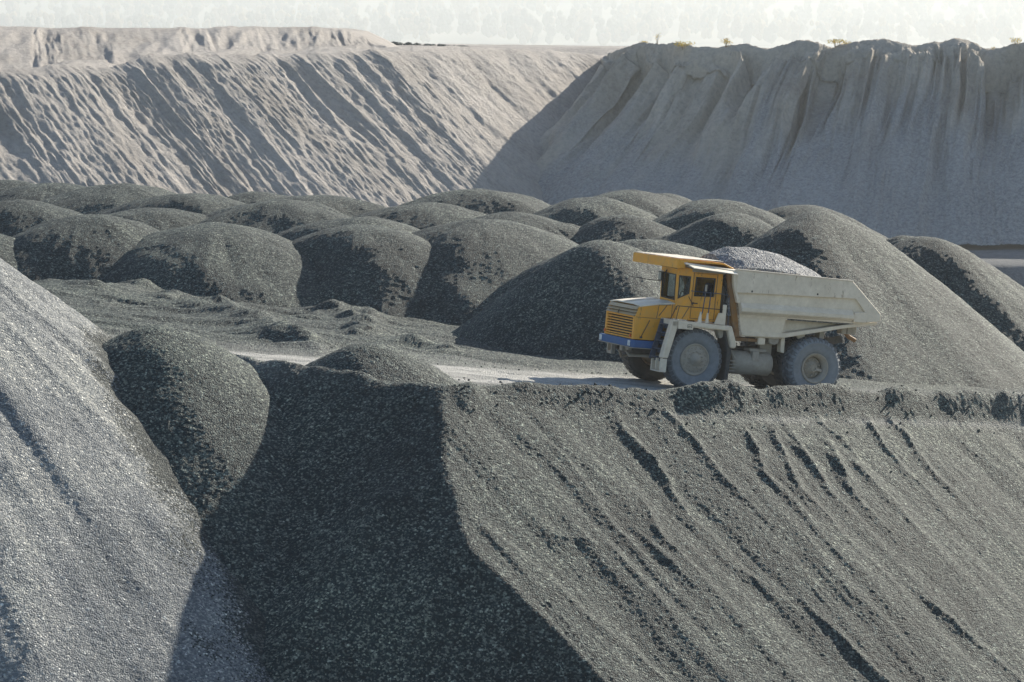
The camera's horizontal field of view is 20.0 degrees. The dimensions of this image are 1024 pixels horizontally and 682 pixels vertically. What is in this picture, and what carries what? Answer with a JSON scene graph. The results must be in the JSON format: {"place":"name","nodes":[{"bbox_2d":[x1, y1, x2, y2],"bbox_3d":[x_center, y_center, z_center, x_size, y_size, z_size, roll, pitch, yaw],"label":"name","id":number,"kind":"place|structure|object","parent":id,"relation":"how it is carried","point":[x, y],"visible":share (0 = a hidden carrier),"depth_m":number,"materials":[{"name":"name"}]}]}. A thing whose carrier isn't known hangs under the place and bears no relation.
{"place":"outdoors","nodes":[
{"label":"outdoors","id":0,"kind":"place"},
{"bbox_2d":[0,26,398,68],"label":"hill","id":1,"kind":"structure","parent":0,"point":[23,46],"depth_m":341.92,"materials":[{"name":"soil"}]},
{"bbox_2d":[0,44,607,206],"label":"hill","id":2,"kind":"structure","parent":0,"point":[391,126],"depth_m":318.95,"materials":[{"name":"soil"}]},
{"bbox_2d":[0,0,1023,47],"bbox_3d":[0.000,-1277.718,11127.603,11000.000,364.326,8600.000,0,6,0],"label":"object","id":3,"kind":"structure","parent":0,"point":[453,36],"depth_m":9384.72,"materials":[{"name":"white"}]},
{"bbox_2d":[0,0,1023,45],"bbox_3d":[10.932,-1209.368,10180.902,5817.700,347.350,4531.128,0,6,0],"label":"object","id":4,"kind":"object","parent":3,"relation":"on","point":[647,24],"visible":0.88,"depth_m":8715.72,"materials":[{"name":"white"}]},
{"bbox_2d":[33,278,1023,681],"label":"terrain","id":5,"kind":"structure","parent":0,"point":[461,532],"depth_m":82.30,"materials":[{"name":"grey gravel"}]},
{"bbox_2d":[0,233,18,269],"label":"gravel pile","id":6,"kind":"object","parent":5,"relation":"on","point":[7,247],"visible":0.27,"depth_m":122.60,"materials":[{"name":"gravel"}]},
{"bbox_2d":[0,180,33,191],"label":"gravel pile","id":7,"kind":"object","parent":5,"relation":"on","point":[7,184],"visible":0.07,"depth_m":170.52,"materials":[{"name":"gravel"}]},
{"bbox_2d":[0,199,83,236],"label":"gravel pile","id":8,"kind":"object","parent":5,"relation":"on","point":[17,216],"visible":0.23,"depth_m":139.28,"materials":[{"name":"gravel"}]},
{"bbox_2d":[0,183,84,200],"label":"gravel pile","id":9,"kind":"object","parent":5,"relation":"on","point":[39,192],"visible":0.12,"depth_m":164.31,"materials":[{"name":"gravel"}]},
{"bbox_2d":[12,214,159,280],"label":"gravel pile","id":10,"kind":"object","parent":5,"relation":"on","point":[88,247],"visible":0.5,"depth_m":123.32,"materials":[{"name":"gravel"}]},
{"bbox_2d":[41,183,175,214],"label":"gravel pile","id":11,"kind":"object","parent":5,"relation":"on","point":[97,199],"visible":0.15,"depth_m":157.51,"materials":[{"name":"gravel"}]},
{"bbox_2d":[0,258,272,681],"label":"gravel pile","id":12,"kind":"object","parent":5,"relation":"on","point":[113,568],"visible":0.98,"depth_m":76.20,"materials":[{"name":"gravel"}]},
{"bbox_2d":[106,208,207,230],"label":"gravel pile","id":13,"kind":"object","parent":5,"relation":"on","point":[161,219],"visible":0.12,"depth_m":138.76,"materials":[{"name":"gravel"}]},
{"bbox_2d":[100,193,245,214],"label":"gravel pile","id":14,"kind":"object","parent":5,"relation":"on","point":[203,204],"visible":0.09,"depth_m":150.28,"materials":[{"name":"gravel"}]},
{"bbox_2d":[102,325,289,615],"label":"gravel pile","id":15,"kind":"object","parent":5,"relation":"on","point":[205,411],"visible":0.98,"depth_m":81.63,"materials":[{"name":"gravel"}]},
{"bbox_2d":[102,222,321,307],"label":"gravel pile","id":16,"kind":"object","parent":5,"relation":"on","point":[237,263],"visible":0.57,"depth_m":122.31,"materials":[{"name":"gravel"}]},
{"bbox_2d":[227,191,289,203],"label":"gravel pile","id":17,"kind":"object","parent":5,"relation":"on","point":[249,197],"visible":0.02,"depth_m":164.78,"materials":[{"name":"gravel"}]},
{"bbox_2d":[198,199,351,233],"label":"gravel pile","id":18,"kind":"object","parent":5,"relation":"on","point":[276,216],"visible":0.19,"depth_m":138.74,"materials":[{"name":"gravel"}]},
{"bbox_2d":[259,195,386,216],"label":"gravel pile","id":19,"kind":"object","parent":5,"relation":"on","point":[349,207],"visible":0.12,"depth_m":152.52,"materials":[{"name":"gravel"}]},
{"bbox_2d":[277,216,419,240],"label":"gravel pile","id":20,"kind":"object","parent":5,"relation":"on","point":[293,233],"visible":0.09,"depth_m":133.13,"materials":[{"name":"gravel"}]},
{"bbox_2d":[292,224,432,318],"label":"gravel pile","id":21,"kind":"object","parent":5,"relation":"on","point":[385,270],"visible":0.51,"depth_m":123.43,"materials":[{"name":"gravel"}]},
{"bbox_2d":[304,343,460,384],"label":"gravel pile","id":22,"kind":"object","parent":5,"relation":"on","point":[385,362],"visible":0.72,"depth_m":86.65,"materials":[{"name":"gravel"}]},
{"bbox_2d":[352,202,486,229],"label":"gravel pile","id":23,"kind":"object","parent":5,"relation":"on","point":[422,215],"visible":0.06,"depth_m":144.27,"materials":[{"name":"gravel"}]},
{"bbox_2d":[399,188,550,214],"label":"gravel pile","id":24,"kind":"object","parent":5,"relation":"on","point":[485,201],"visible":0.1,"depth_m":155.23,"materials":[{"name":"gravel"}]},
{"bbox_2d":[412,219,578,325],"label":"gravel pile","id":25,"kind":"object","parent":5,"relation":"on","point":[477,263],"visible":0.27,"depth_m":124.76,"materials":[{"name":"gravel"}]},
{"bbox_2d":[472,211,579,240],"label":"gravel pile","id":26,"kind":"object","parent":5,"relation":"on","point":[567,230],"visible":0.04,"depth_m":137.73,"materials":[{"name":"gravel"}]},
{"bbox_2d":[534,197,657,226],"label":"gravel pile","id":27,"kind":"object","parent":5,"relation":"on","point":[582,211],"visible":0.09,"depth_m":147.16,"materials":[{"name":"gravel"}]},
{"bbox_2d":[485,239,709,306],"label":"gravel pile","id":28,"kind":"object","parent":5,"relation":"on","point":[656,246],"visible":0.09,"depth_m":121.74,"materials":[{"name":"gravel"}]},
{"bbox_2d":[451,240,744,361],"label":"gravel pile","id":29,"kind":"object","parent":5,"relation":"on","point":[557,305],"visible":0.46,"depth_m":109.10,"materials":[{"name":"gravel"}]},
{"bbox_2d":[572,214,675,244],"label":"gravel pile","id":30,"kind":"object","parent":5,"relation":"on","point":[619,227],"visible":0.08,"depth_m":136.56,"materials":[{"name":"gravel"}]},
{"bbox_2d":[593,189,685,216],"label":"gravel pile","id":31,"kind":"object","parent":5,"relation":"on","point":[657,205],"visible":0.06,"depth_m":158.40,"materials":[{"name":"gravel"}]},
{"bbox_2d":[655,193,691,202],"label":"gravel pile","id":32,"kind":"object","parent":5,"relation":"on","point":[680,198],"visible":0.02,"depth_m":167.31,"materials":[{"name":"gravel"}]},
{"bbox_2d":[331,347,1023,471],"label":"loose stones","id":33,"kind":"object","parent":5,"relation":"on","point":[767,386],"visible":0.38,"depth_m":89.80,"materials":[{"name":"grey stone"}]},
{"bbox_2d":[651,212,773,251],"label":"gravel pile","id":34,"kind":"object","parent":5,"relation":"on","point":[711,233],"visible":0.09,"depth_m":129.28,"materials":[{"name":"gravel"}]},
{"bbox_2d":[652,199,784,230],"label":"gravel pile","id":35,"kind":"object","parent":5,"relation":"on","point":[682,216],"visible":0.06,"depth_m":143.63,"materials":[{"name":"gravel"}]},
{"bbox_2d":[598,251,880,387],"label":"dump truck","id":36,"kind":"object","parent":5,"relation":"on","point":[655,341],"visible":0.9,"depth_m":96.46,"materials":[{"name":"metal"}]},
{"bbox_2d":[693,246,850,324],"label":"gravel load","id":37,"kind":"object","parent":36,"relation":"on","point":[747,258],"visible":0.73,"depth_m":97.14,"materials":[{"name":"gravel"}]},
{"bbox_2d":[768,205,888,239],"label":"gravel pile","id":38,"kind":"object","parent":5,"relation":"on","point":[786,212],"visible":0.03,"depth_m":150.72,"materials":[{"name":"gravel"}]},
{"bbox_2d":[744,211,1023,388],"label":"gravel pile","id":39,"kind":"object","parent":5,"relation":"on","point":[928,329],"visible":0.46,"depth_m":115.75,"materials":[{"name":"gravel"}]},
{"bbox_2d":[886,235,912,244],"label":"gravel pile","id":40,"kind":"object","parent":5,"relation":"on","point":[895,240],"visible":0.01,"depth_m":146.79,"materials":[{"name":"gravel"}]},
{"bbox_2d":[893,236,1023,350],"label":"gravel pile","id":41,"kind":"object","parent":5,"relation":"on","point":[993,295],"visible":0.28,"depth_m":131.67,"materials":[{"name":"gravel"}]},
{"bbox_2d":[397,43,768,54],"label":"plateau","id":42,"kind":"structure","parent":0,"point":[600,50],"depth_m":437.76,"materials":[{"name":"soil"}]},
{"bbox_2d":[391,41,465,45],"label":"rubble","id":43,"kind":"object","parent":42,"relation":"on","point":[406,43],"visible":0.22,"depth_m":445.61,"materials":[{"name":"stone"}]},
{"bbox_2d":[535,38,1023,245],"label":"hill","id":44,"kind":"structure","parent":0,"point":[887,138],"depth_m":332.67,"materials":[{"name":"grey soil"}]},
{"bbox_2d":[674,41,694,49],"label":"shrub","id":45,"kind":"object","parent":44,"relation":"on","point":[680,44],"visible":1,"depth_m":348.58,"materials":[{"name":"yellow plant"}]},
{"bbox_2d":[721,38,732,46],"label":"shrub","id":46,"kind":"object","parent":44,"relation":"on","point":[726,41],"visible":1,"depth_m":346.69,"materials":[{"name":"yellow plant"}]},
{"bbox_2d":[826,39,845,46],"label":"shrub","id":47,"kind":"object","parent":44,"relation":"on","point":[834,41],"visible":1,"depth_m":341.56,"materials":[{"name":"yellow plant"}]},
{"bbox_2d":[1009,37,1021,43],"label":"shrub","id":48,"kind":"object","parent":44,"relation":"on","point":[1017,39],"visible":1,"depth_m":335.70,"materials":[{"name":"yellow plant"}]},
{"bbox_2d":[959,243,1023,286],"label":"quarry terrace","id":49,"kind":"structure","parent":0,"point":[1007,259],"depth_m":299.86,"materials":[{"name":"grey gravel"}]}
]}

